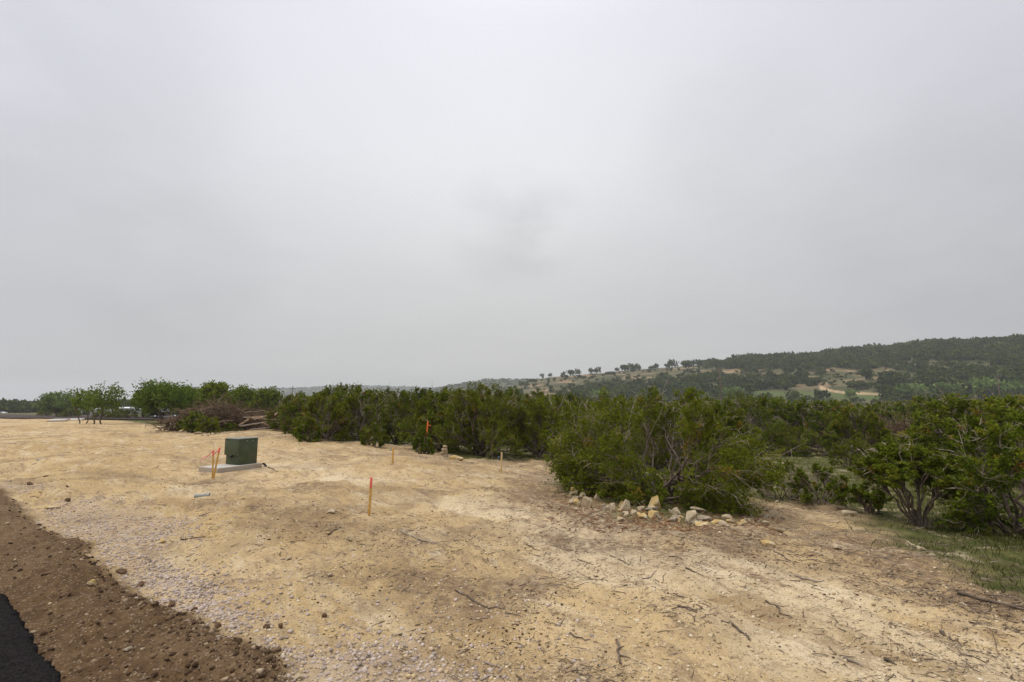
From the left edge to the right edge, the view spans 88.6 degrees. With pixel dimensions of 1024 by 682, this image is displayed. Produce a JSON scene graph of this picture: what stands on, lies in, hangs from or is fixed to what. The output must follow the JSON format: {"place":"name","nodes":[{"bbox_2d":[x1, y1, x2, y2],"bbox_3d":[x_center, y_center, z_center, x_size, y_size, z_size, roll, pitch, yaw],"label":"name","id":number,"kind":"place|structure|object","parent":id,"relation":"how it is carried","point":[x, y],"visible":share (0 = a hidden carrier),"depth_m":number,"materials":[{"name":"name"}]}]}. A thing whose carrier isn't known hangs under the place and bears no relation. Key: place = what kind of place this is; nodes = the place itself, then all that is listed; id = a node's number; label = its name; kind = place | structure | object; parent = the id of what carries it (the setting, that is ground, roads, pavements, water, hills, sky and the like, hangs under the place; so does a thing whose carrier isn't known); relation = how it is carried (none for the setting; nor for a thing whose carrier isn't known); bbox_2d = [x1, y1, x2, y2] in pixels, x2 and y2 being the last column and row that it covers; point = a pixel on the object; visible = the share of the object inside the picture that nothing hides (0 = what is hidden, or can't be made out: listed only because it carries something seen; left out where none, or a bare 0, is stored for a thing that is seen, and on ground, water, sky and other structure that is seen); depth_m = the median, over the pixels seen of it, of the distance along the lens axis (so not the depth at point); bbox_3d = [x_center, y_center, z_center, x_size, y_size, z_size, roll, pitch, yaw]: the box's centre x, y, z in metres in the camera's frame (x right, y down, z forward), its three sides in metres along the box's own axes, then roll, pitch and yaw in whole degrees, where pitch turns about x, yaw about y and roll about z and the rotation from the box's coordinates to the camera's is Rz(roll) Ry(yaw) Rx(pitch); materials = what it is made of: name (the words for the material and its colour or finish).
{"place":"outdoors","nodes":[
{"label":"outdoors","id":0,"kind":"place"},
{"bbox_2d":[0,593,60,681],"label":"asphalt road","id":1,"kind":"structure","parent":0,"point":[22,659],"depth_m":3.29,"materials":[{"name":"black asphalt"}]},
{"bbox_2d":[0,414,168,419],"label":"road","id":2,"kind":"structure","parent":0,"point":[32,416],"depth_m":98.67,"materials":[{"name":"grey asphalt"}]},
{"bbox_2d":[149,409,178,418],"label":"parked car","id":3,"kind":"object","parent":2,"relation":"on","point":[157,415],"visible":0.33,"depth_m":77.49,"materials":[{"name":"paint"}]},
{"bbox_2d":[0,483,599,681],"bbox_3d":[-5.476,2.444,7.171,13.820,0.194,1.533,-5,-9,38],"label":"gravel","id":4,"kind":"structure","parent":0,"point":[193,604],"depth_m":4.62,"materials":[{"name":"beige gravel"}]},
{"bbox_2d":[0,344,1023,681],"bbox_3d":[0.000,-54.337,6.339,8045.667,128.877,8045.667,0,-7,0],"label":"ground","id":5,"kind":"structure","parent":0,"point":[406,478],"depth_m":5.16,"materials":[{"name":"beige soil"}]},
{"bbox_2d":[29,389,77,415],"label":"oak tree","id":6,"kind":"object","parent":5,"relation":"on","point":[59,403],"visible":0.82,"depth_m":124.02,"materials":[{"name":"green plant"}]},
{"bbox_2d":[54,409,82,416],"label":"bush","id":7,"kind":"object","parent":5,"relation":"on","point":[65,414],"visible":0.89,"depth_m":108.71,"materials":[{"name":"green plant"}]},
{"bbox_2d":[0,397,168,412],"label":"plain woodland","id":8,"kind":"object","parent":5,"relation":"on","point":[16,406],"visible":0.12,"depth_m":242.81,"materials":[{"name":"green plant"}]},
{"bbox_2d":[68,386,103,423],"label":"oak tree","id":9,"kind":"object","parent":5,"relation":"on","point":[77,403],"visible":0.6,"depth_m":50.31,"materials":[{"name":"green plant"}]},
{"bbox_2d":[81,380,131,423],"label":"oak tree","id":10,"kind":"object","parent":5,"relation":"on","point":[101,402],"visible":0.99,"depth_m":47.65,"materials":[{"name":"green plant"}]},
{"bbox_2d":[105,409,127,417],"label":"bush","id":11,"kind":"object","parent":5,"relation":"on","point":[113,413],"visible":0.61,"depth_m":78.88,"materials":[{"name":"green plant"}]},
{"bbox_2d":[116,409,138,417],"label":"bush","id":12,"kind":"object","parent":5,"relation":"on","point":[124,415],"visible":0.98,"depth_m":78.33,"materials":[{"name":"green plant"}]},
{"bbox_2d":[126,393,158,416],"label":"oak tree","id":13,"kind":"object","parent":5,"relation":"on","point":[134,405],"visible":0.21,"depth_m":79.87,"materials":[{"name":"green plant"}]},
{"bbox_2d":[0,495,289,681],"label":"soil crumbs","id":14,"kind":"object","parent":5,"relation":"on","point":[261,671],"visible":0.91,"depth_m":3.55,"materials":[{"name":"brown soil"}]},
{"bbox_2d":[126,377,208,421],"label":"oak tree","id":15,"kind":"object","parent":5,"relation":"on","point":[152,395],"visible":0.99,"depth_m":49.09,"materials":[{"name":"green plant"}]},
{"bbox_2d":[174,410,209,432],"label":"juniper","id":16,"kind":"object","parent":5,"relation":"on","point":[188,425],"visible":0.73,"depth_m":30.06,"materials":[{"name":"green plant"}]},
{"bbox_2d":[145,386,269,432],"bbox_3d":[-18.447,4.403,32.875,8.191,3.483,5.293,0,-7,0],"label":"brush pile","id":17,"kind":"object","parent":5,"relation":"on","point":[230,413],"visible":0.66,"depth_m":32.27,"materials":[{"name":"brown wood"}]},
{"bbox_2d":[194,415,220,432],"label":"juniper","id":18,"kind":"object","parent":5,"relation":"on","point":[205,425],"visible":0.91,"depth_m":29.50,"materials":[{"name":"green plant"}]},
{"bbox_2d":[194,379,237,409],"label":"oak tree","id":19,"kind":"object","parent":5,"relation":"on","point":[208,389],"visible":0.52,"depth_m":60.81,"materials":[{"name":"green plant"}]},
{"bbox_2d":[214,393,239,407],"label":"juniper","id":20,"kind":"object","parent":5,"relation":"on","point":[229,398],"visible":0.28,"depth_m":50.63,"materials":[{"name":"green plant"}]},
{"bbox_2d":[199,463,261,472],"bbox_3d":[-6.737,3.163,12.581,0.700,0.390,1.160,-3,-7,26],"label":"concrete pad","id":21,"kind":"object","parent":5,"relation":"on","point":[221,468],"visible":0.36,"depth_m":12.27,"materials":[{"name":"grey concrete"}]},
{"bbox_2d":[224,437,258,464],"bbox_3d":[-6.617,2.679,12.840,0.505,0.621,0.575,-3,-7,26],"label":"electrical cabinet","id":22,"kind":"object","parent":21,"relation":"on","point":[240,450],"visible":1,"depth_m":12.66,"materials":[{"name":"green metal"}]},
{"bbox_2d":[222,422,238,430],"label":"juniper","id":23,"kind":"object","parent":5,"relation":"on","point":[229,425],"visible":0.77,"depth_m":31.65,"materials":[{"name":"green plant"}]},
{"bbox_2d":[230,384,258,413],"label":"oak tree","id":24,"kind":"object","parent":5,"relation":"on","point":[245,391],"visible":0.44,"depth_m":75.41,"materials":[{"name":"green plant"}]},
{"bbox_2d":[209,426,293,437],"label":"weeds","id":25,"kind":"object","parent":5,"relation":"on","point":[220,431],"visible":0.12,"depth_m":30.45,"materials":[{"name":"green plant"}]},
{"bbox_2d":[244,400,282,429],"bbox_3d":[-17.535,5.377,37.432,5.537,2.409,3.734,0,-7,0],"label":"brush pile","id":26,"kind":"object","parent":5,"relation":"on","point":[263,413],"visible":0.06,"depth_m":37.40,"materials":[{"name":"brown wood"}]},
{"bbox_2d":[248,386,285,413],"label":"oak tree","id":27,"kind":"object","parent":5,"relation":"on","point":[269,397],"visible":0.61,"depth_m":74.34,"materials":[{"name":"green plant"}]},
{"bbox_2d":[269,394,282,409],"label":"juniper","id":28,"kind":"object","parent":5,"relation":"on","point":[276,402],"visible":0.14,"depth_m":68.83,"materials":[{"name":"green plant"}]},
{"bbox_2d":[127,385,442,399],"bbox_3d":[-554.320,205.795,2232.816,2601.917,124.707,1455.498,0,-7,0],"label":"ridge woodland","id":29,"kind":"object","parent":5,"relation":"on","point":[323,387],"visible":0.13,"depth_m":2523.47,"materials":[{"name":"green plant"}]},
{"bbox_2d":[263,393,309,430],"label":"juniper","id":30,"kind":"object","parent":5,"relation":"on","point":[273,423],"visible":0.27,"depth_m":31.91,"materials":[{"name":"green plant"}]},
{"bbox_2d":[272,395,321,433],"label":"juniper","id":31,"kind":"object","parent":5,"relation":"on","point":[295,406],"visible":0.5,"depth_m":27.85,"materials":[{"name":"green plant"}]},
{"bbox_2d":[292,421,321,441],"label":"juniper","id":32,"kind":"object","parent":5,"relation":"on","point":[299,434],"visible":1,"depth_m":21.14,"materials":[{"name":"green plant"}]},
{"bbox_2d":[291,390,350,440],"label":"juniper","id":33,"kind":"object","parent":5,"relation":"on","point":[312,407],"visible":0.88,"depth_m":22.41,"materials":[{"name":"green plant"}]},
{"bbox_2d":[315,381,361,429],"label":"juniper","id":34,"kind":"object","parent":5,"relation":"on","point":[333,390],"visible":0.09,"depth_m":37.04,"materials":[{"name":"green plant"}]},
{"bbox_2d":[335,382,361,417],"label":"juniper","id":35,"kind":"object","parent":5,"relation":"on","point":[351,386],"visible":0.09,"depth_m":43.39,"materials":[{"name":"green plant"}]},
{"bbox_2d":[326,388,389,441],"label":"juniper","id":36,"kind":"object","parent":5,"relation":"on","point":[354,403],"visible":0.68,"depth_m":23.59,"materials":[{"name":"green plant"}]},
{"bbox_2d":[319,388,396,437],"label":"juniper","id":37,"kind":"object","parent":5,"relation":"on","point":[360,399],"visible":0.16,"depth_m":25.52,"materials":[{"name":"green plant"}]},
{"bbox_2d":[368,477,372,515],"bbox_3d":[-2.059,2.328,7.606,0.038,0.691,0.026,4,-8,-17],"label":"survey stake","id":38,"kind":"object","parent":5,"relation":"on","point":[370,494],"visible":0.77,"depth_m":7.61,"materials":[{"name":"brown wood"}]},
{"bbox_2d":[359,421,390,446],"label":"juniper","id":39,"kind":"object","parent":5,"relation":"on","point":[377,433],"visible":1,"depth_m":21.09,"materials":[{"name":"green plant"}]},
{"bbox_2d":[361,384,398,432],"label":"juniper","id":40,"kind":"object","parent":5,"relation":"on","point":[387,391],"visible":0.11,"depth_m":41.80,"materials":[{"name":"green plant"}]},
{"bbox_2d":[377,387,421,443],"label":"juniper","id":41,"kind":"object","parent":5,"relation":"on","point":[402,412],"visible":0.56,"depth_m":25.63,"materials":[{"name":"green plant"}]},
{"bbox_2d":[392,386,428,430],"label":"juniper","id":42,"kind":"object","parent":5,"relation":"on","point":[422,392],"visible":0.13,"depth_m":40.73,"materials":[{"name":"green plant"}]},
{"bbox_2d":[411,430,435,454],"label":"juniper","id":43,"kind":"object","parent":5,"relation":"on","point":[419,447],"visible":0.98,"depth_m":17.92,"materials":[{"name":"green plant"}]},
{"bbox_2d":[395,385,468,450],"bbox_3d":[-2.938,3.126,21.616,3.123,3.030,3.145,-4,-8,29],"label":"juniper","id":44,"kind":"object","parent":5,"relation":"on","point":[431,411],"visible":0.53,"depth_m":21.21,"materials":[{"name":"green plant"}]},
{"bbox_2d":[410,378,538,399],"bbox_3d":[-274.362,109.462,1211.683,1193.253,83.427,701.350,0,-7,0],"label":"ridge woodland","id":45,"kind":"object","parent":5,"relation":"on","point":[486,381],"visible":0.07,"depth_m":1371.73,"materials":[{"name":"green plant"}]},
{"bbox_2d":[454,589,505,608],"bbox_3d":[-0.267,2.140,4.307,0.603,0.066,0.034,-6,-9,41],"label":"stick","id":46,"kind":"object","parent":5,"relation":"on","point":[476,601],"visible":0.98,"depth_m":4.34,"materials":[{"name":"brown wood"}]},
{"bbox_2d":[431,381,533,459],"bbox_3d":[-1.066,3.154,20.302,3.886,3.239,4.364,0,-7,0],"label":"juniper","id":47,"kind":"object","parent":5,"relation":"on","point":[491,434],"visible":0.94,"depth_m":19.51,"materials":[{"name":"green plant"}]},
{"bbox_2d":[437,392,529,455],"bbox_3d":[-1.176,3.345,21.932,4.359,2.833,4.143,3,-7,-22],"label":"juniper","id":48,"kind":"object","parent":5,"relation":"on","point":[468,431],"visible":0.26,"depth_m":20.62,"materials":[{"name":"green plant"}]},
{"bbox_2d":[497,386,526,401],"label":"juniper","id":49,"kind":"object","parent":5,"relation":"on","point":[516,392],"visible":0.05,"depth_m":41.30,"materials":[{"name":"green plant"}]},
{"bbox_2d":[0,437,1023,681],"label":"pebbles","id":50,"kind":"object","parent":5,"relation":"on","point":[1014,661],"visible":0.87,"depth_m":3.85,"materials":[{"name":"grey gravel"}]},
{"bbox_2d":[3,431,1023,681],"bbox_3d":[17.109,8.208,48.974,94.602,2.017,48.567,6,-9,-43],"label":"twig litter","id":51,"kind":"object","parent":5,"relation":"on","point":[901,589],"visible":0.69,"depth_m":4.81,"materials":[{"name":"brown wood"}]},
{"bbox_2d":[519,387,548,404],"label":"juniper","id":52,"kind":"object","parent":5,"relation":"on","point":[534,393],"visible":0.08,"depth_m":39.77,"materials":[{"name":"green plant"}]},
{"bbox_2d":[510,395,565,457],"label":"juniper","id":53,"kind":"object","parent":5,"relation":"on","point":[535,409],"visible":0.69,"depth_m":20.39,"materials":[{"name":"green plant"}]},
{"bbox_2d":[523,392,597,452],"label":"juniper","id":54,"kind":"object","parent":5,"relation":"on","point":[559,404],"visible":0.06,"depth_m":24.36,"materials":[{"name":"green plant"}]},
{"bbox_2d":[550,392,581,403],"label":"juniper","id":55,"kind":"object","parent":5,"relation":"on","point":[570,396],"visible":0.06,"depth_m":36.22,"materials":[{"name":"green plant"}]},
{"bbox_2d":[540,397,629,465],"bbox_3d":[2.393,3.071,17.481,3.144,2.408,3.334,-2,-7,14],"label":"juniper","id":56,"kind":"object","parent":5,"relation":"on","point":[567,416],"visible":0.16,"depth_m":17.50,"materials":[{"name":"green plant"}]},
{"bbox_2d":[582,497,592,507],"bbox_3d":[1.196,2.541,8.180,0.147,0.241,0.202,6,-9,-44],"label":"rock","id":57,"kind":"object","parent":5,"relation":"on","point":[587,502],"visible":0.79,"depth_m":8.13,"materials":[{"name":"stone"}]},
{"bbox_2d":[575,393,604,419],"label":"juniper","id":58,"kind":"object","parent":5,"relation":"on","point":[579,401],"visible":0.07,"depth_m":27.71,"materials":[{"name":"green plant"}]},
{"bbox_2d":[589,388,607,398],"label":"valley tree","id":59,"kind":"object","parent":5,"relation":"on","point":[595,393],"visible":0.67,"depth_m":412.38,"materials":[{"name":"green plant"}]},
{"bbox_2d":[615,638,630,663],"bbox_3d":[0.689,1.946,3.292,0.079,0.060,0.270,0,-7,0],"label":"stick","id":60,"kind":"object","parent":5,"relation":"on","point":[619,646],"visible":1,"depth_m":3.30,"materials":[{"name":"brown wood"}]},
{"bbox_2d":[606,397,641,442],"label":"juniper","id":61,"kind":"object","parent":5,"relation":"on","point":[626,405],"visible":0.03,"depth_m":26.03,"materials":[{"name":"green plant"}]},
{"bbox_2d":[648,496,660,508],"bbox_3d":[2.187,2.484,8.081,0.197,0.229,0.214,0,-7,-2],"label":"rock","id":62,"kind":"object","parent":5,"relation":"on","point":[654,501],"visible":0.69,"depth_m":8.00,"materials":[{"name":"stone"}]},
{"bbox_2d":[613,401,709,469],"bbox_3d":[4.805,3.317,18.287,3.697,2.551,3.486,1,-7,-5],"label":"juniper","id":63,"kind":"object","parent":5,"relation":"on","point":[667,461],"visible":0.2,"depth_m":17.57,"materials":[{"name":"green plant"}]},
{"bbox_2d":[548,491,779,535],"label":"rust needles","id":64,"kind":"object","parent":5,"relation":"on","point":[639,520],"visible":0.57,"depth_m":7.14,"materials":[{"name":"brown plant"}]},
{"bbox_2d":[307,437,1023,593],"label":"grass","id":65,"kind":"structure","parent":5,"relation":"on","point":[998,538],"depth_m":7.83,"materials":[{"name":"plant"}]},
{"bbox_2d":[534,378,797,517],"bbox_3d":[2.535,1.915,9.690,3.476,2.625,4.680,6,-9,-43],"label":"juniper","id":66,"kind":"object","parent":5,"relation":"on","point":[699,489],"visible":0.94,"depth_m":8.97,"materials":[{"name":"green plant"}]},
{"bbox_2d":[685,510,696,520],"bbox_3d":[2.418,2.377,7.076,0.157,0.196,0.121,-4,-8,29],"label":"rock","id":67,"kind":"object","parent":5,"relation":"on","point":[691,515],"visible":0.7,"depth_m":7.04,"materials":[{"name":"stone"}]},
{"bbox_2d":[697,515,711,521],"bbox_3d":[2.607,2.433,7.135,0.208,0.127,0.136,-2,-7,15],"label":"rock","id":68,"kind":"object","parent":5,"relation":"on","point":[704,518],"visible":0.68,"depth_m":7.10,"materials":[{"name":"grey stone"}]},
{"bbox_2d":[684,396,769,468],"bbox_3d":[7.584,3.405,19.539,3.782,2.767,3.320,4,-8,-31],"label":"juniper","id":69,"kind":"object","parent":5,"relation":"on","point":[730,412],"visible":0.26,"depth_m":18.53,"materials":[{"name":"green plant"}]},
{"bbox_2d":[722,388,792,450],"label":"juniper","id":70,"kind":"object","parent":5,"relation":"on","point":[756,406],"visible":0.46,"depth_m":27.04,"materials":[{"name":"green plant"}]},
{"bbox_2d":[504,333,1023,401],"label":"hill woodland","id":71,"kind":"object","parent":5,"relation":"on","point":[1007,364],"visible":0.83,"depth_m":449.90,"materials":[{"name":"green plant"}]},
{"bbox_2d":[742,393,807,442],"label":"juniper","id":72,"kind":"object","parent":5,"relation":"on","point":[764,402],"visible":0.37,"depth_m":33.84,"materials":[{"name":"green plant"}]},
{"bbox_2d":[754,458,813,502],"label":"juniper","id":73,"kind":"object","parent":5,"relation":"on","point":[786,470],"visible":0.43,"depth_m":11.09,"materials":[{"name":"green plant"}]},
{"bbox_2d":[755,422,819,455],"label":"juniper","id":74,"kind":"object","parent":5,"relation":"on","point":[790,442],"visible":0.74,"depth_m":25.93,"materials":[{"name":"green plant"}]},
{"bbox_2d":[592,393,1009,406],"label":"valley woodland","id":75,"kind":"object","parent":5,"relation":"on","point":[854,400],"depth_m":321.30,"materials":[{"name":"green plant"}]},
{"bbox_2d":[771,397,842,447],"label":"juniper","id":76,"kind":"object","parent":5,"relation":"on","point":[817,411],"visible":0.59,"depth_m":32.16,"materials":[{"name":"green plant"}]},
{"bbox_2d":[786,462,854,508],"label":"juniper","id":77,"kind":"object","parent":5,"relation":"on","point":[835,484],"visible":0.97,"depth_m":10.54,"materials":[{"name":"green plant"}]},
{"bbox_2d":[797,430,846,455],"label":"juniper","id":78,"kind":"object","parent":5,"relation":"on","point":[830,437],"visible":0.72,"depth_m":25.81,"materials":[{"name":"green plant"}]},
{"bbox_2d":[818,399,868,441],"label":"juniper","id":79,"kind":"object","parent":5,"relation":"on","point":[839,405],"visible":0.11,"depth_m":32.79,"materials":[{"name":"green plant"}]},
{"bbox_2d":[827,438,868,467],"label":"juniper","id":80,"kind":"object","parent":5,"relation":"on","point":[842,450],"visible":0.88,"depth_m":20.17,"materials":[{"name":"green plant"}]},
{"bbox_2d":[841,510,857,515],"bbox_3d":[5.999,3.065,9.310,0.283,0.119,0.102,8,-7,1],"label":"rock","id":81,"kind":"object","parent":5,"relation":"on","point":[849,512],"visible":0.91,"depth_m":9.27,"materials":[{"name":"stone"}]},
{"bbox_2d":[844,388,859,397],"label":"valley tree","id":82,"kind":"object","parent":5,"relation":"on","point":[848,393],"visible":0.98,"depth_m":349.42,"materials":[{"name":"green plant"}]},
{"bbox_2d":[842,440,871,464],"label":"juniper","id":83,"kind":"object","parent":5,"relation":"on","point":[861,445],"visible":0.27,"depth_m":21.65,"materials":[{"name":"green plant"}]},
{"bbox_2d":[820,402,896,456],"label":"juniper","id":84,"kind":"object","parent":5,"relation":"on","point":[845,423],"visible":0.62,"depth_m":26.24,"materials":[{"name":"green plant"}]},
{"bbox_2d":[847,480,892,514],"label":"juniper","id":85,"kind":"object","parent":5,"relation":"on","point":[876,497],"visible":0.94,"depth_m":9.89,"materials":[{"name":"green plant"}]},
{"bbox_2d":[860,401,907,426],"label":"juniper","id":86,"kind":"object","parent":5,"relation":"on","point":[888,413],"visible":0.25,"depth_m":40.67,"materials":[{"name":"green plant"}]},
{"bbox_2d":[859,404,926,444],"bbox_3d":[21.256,4.731,28.868,6.120,3.478,4.616,0,-7,0],"label":"brush pile","id":87,"kind":"object","parent":5,"relation":"on","point":[896,427],"visible":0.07,"depth_m":28.55,"materials":[{"name":"brown plant"}]},
{"bbox_2d":[880,400,907,416],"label":"juniper","id":88,"kind":"object","parent":5,"relation":"on","point":[897,405],"visible":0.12,"depth_m":59.72,"materials":[{"name":"green plant"}]},
{"bbox_2d":[891,382,917,392],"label":"valley tree","id":89,"kind":"object","parent":5,"relation":"on","point":[902,388],"visible":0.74,"depth_m":329.29,"materials":[{"name":"green plant"}]},
{"bbox_2d":[846,440,963,527],"bbox_3d":[6.763,2.418,8.900,1.788,1.492,1.727,0,-7,0],"label":"juniper","id":90,"kind":"object","parent":5,"relation":"on","point":[881,465],"visible":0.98,"depth_m":8.71,"materials":[{"name":"green plant"}]},
{"bbox_2d":[893,389,938,422],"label":"juniper","id":91,"kind":"object","parent":5,"relation":"on","point":[900,409],"visible":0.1,"depth_m":44.43,"materials":[{"name":"green plant"}]},
{"bbox_2d":[900,387,962,423],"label":"juniper","id":92,"kind":"object","parent":5,"relation":"on","point":[922,400],"visible":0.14,"depth_m":36.84,"materials":[{"name":"green plant"}]},
{"bbox_2d":[930,381,949,392],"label":"valley tree","id":93,"kind":"object","parent":5,"relation":"on","point":[940,385],"visible":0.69,"depth_m":327.04,"materials":[{"name":"green plant"}]},
{"bbox_2d":[908,448,984,498],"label":"juniper","id":94,"kind":"object","parent":5,"relation":"on","point":[911,483],"visible":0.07,"depth_m":13.19,"materials":[{"name":"green plant"}]},
{"bbox_2d":[875,385,1023,485],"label":"juniper","id":95,"kind":"object","parent":5,"relation":"on","point":[933,428],"visible":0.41,"depth_m":16.49,"materials":[{"name":"green plant"}]},
{"bbox_2d":[943,382,966,390],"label":"valley tree","id":96,"kind":"object","parent":5,"relation":"on","point":[956,386],"visible":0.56,"depth_m":322.04,"materials":[{"name":"green plant"}]},
{"bbox_2d":[915,403,1023,536],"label":"juniper","id":97,"kind":"object","parent":5,"relation":"on","point":[966,502],"visible":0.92,"depth_m":8.12,"materials":[{"name":"green plant"}]},
{"bbox_2d":[969,376,1004,391],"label":"valley tree","id":98,"kind":"object","parent":5,"relation":"on","point":[990,381],"visible":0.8,"depth_m":316.69,"materials":[{"name":"green plant"}]},
{"bbox_2d":[957,591,1023,609],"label":"stick","id":99,"kind":"object","parent":5,"relation":"on","point":[1017,606],"visible":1,"depth_m":4.23,"materials":[{"name":"brown wood"}]},
{"bbox_2d":[999,379,1023,393],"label":"valley tree","id":100,"kind":"object","parent":5,"relation":"on","point":[1016,385],"visible":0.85,"depth_m":304.98,"materials":[{"name":"green plant"}]},
{"bbox_2d":[0,0,1023,400],"label":"sky","id":101,"kind":"structure","parent":0,"point":[257,193],"materials":[{"name":"grey"}]},
{"bbox_2d":[7,440,1023,670],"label":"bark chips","id":102,"kind":"object","parent":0,"point":[461,646],"visible":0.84,"depth_m":4.37,"materials":[{"name":"wood"}]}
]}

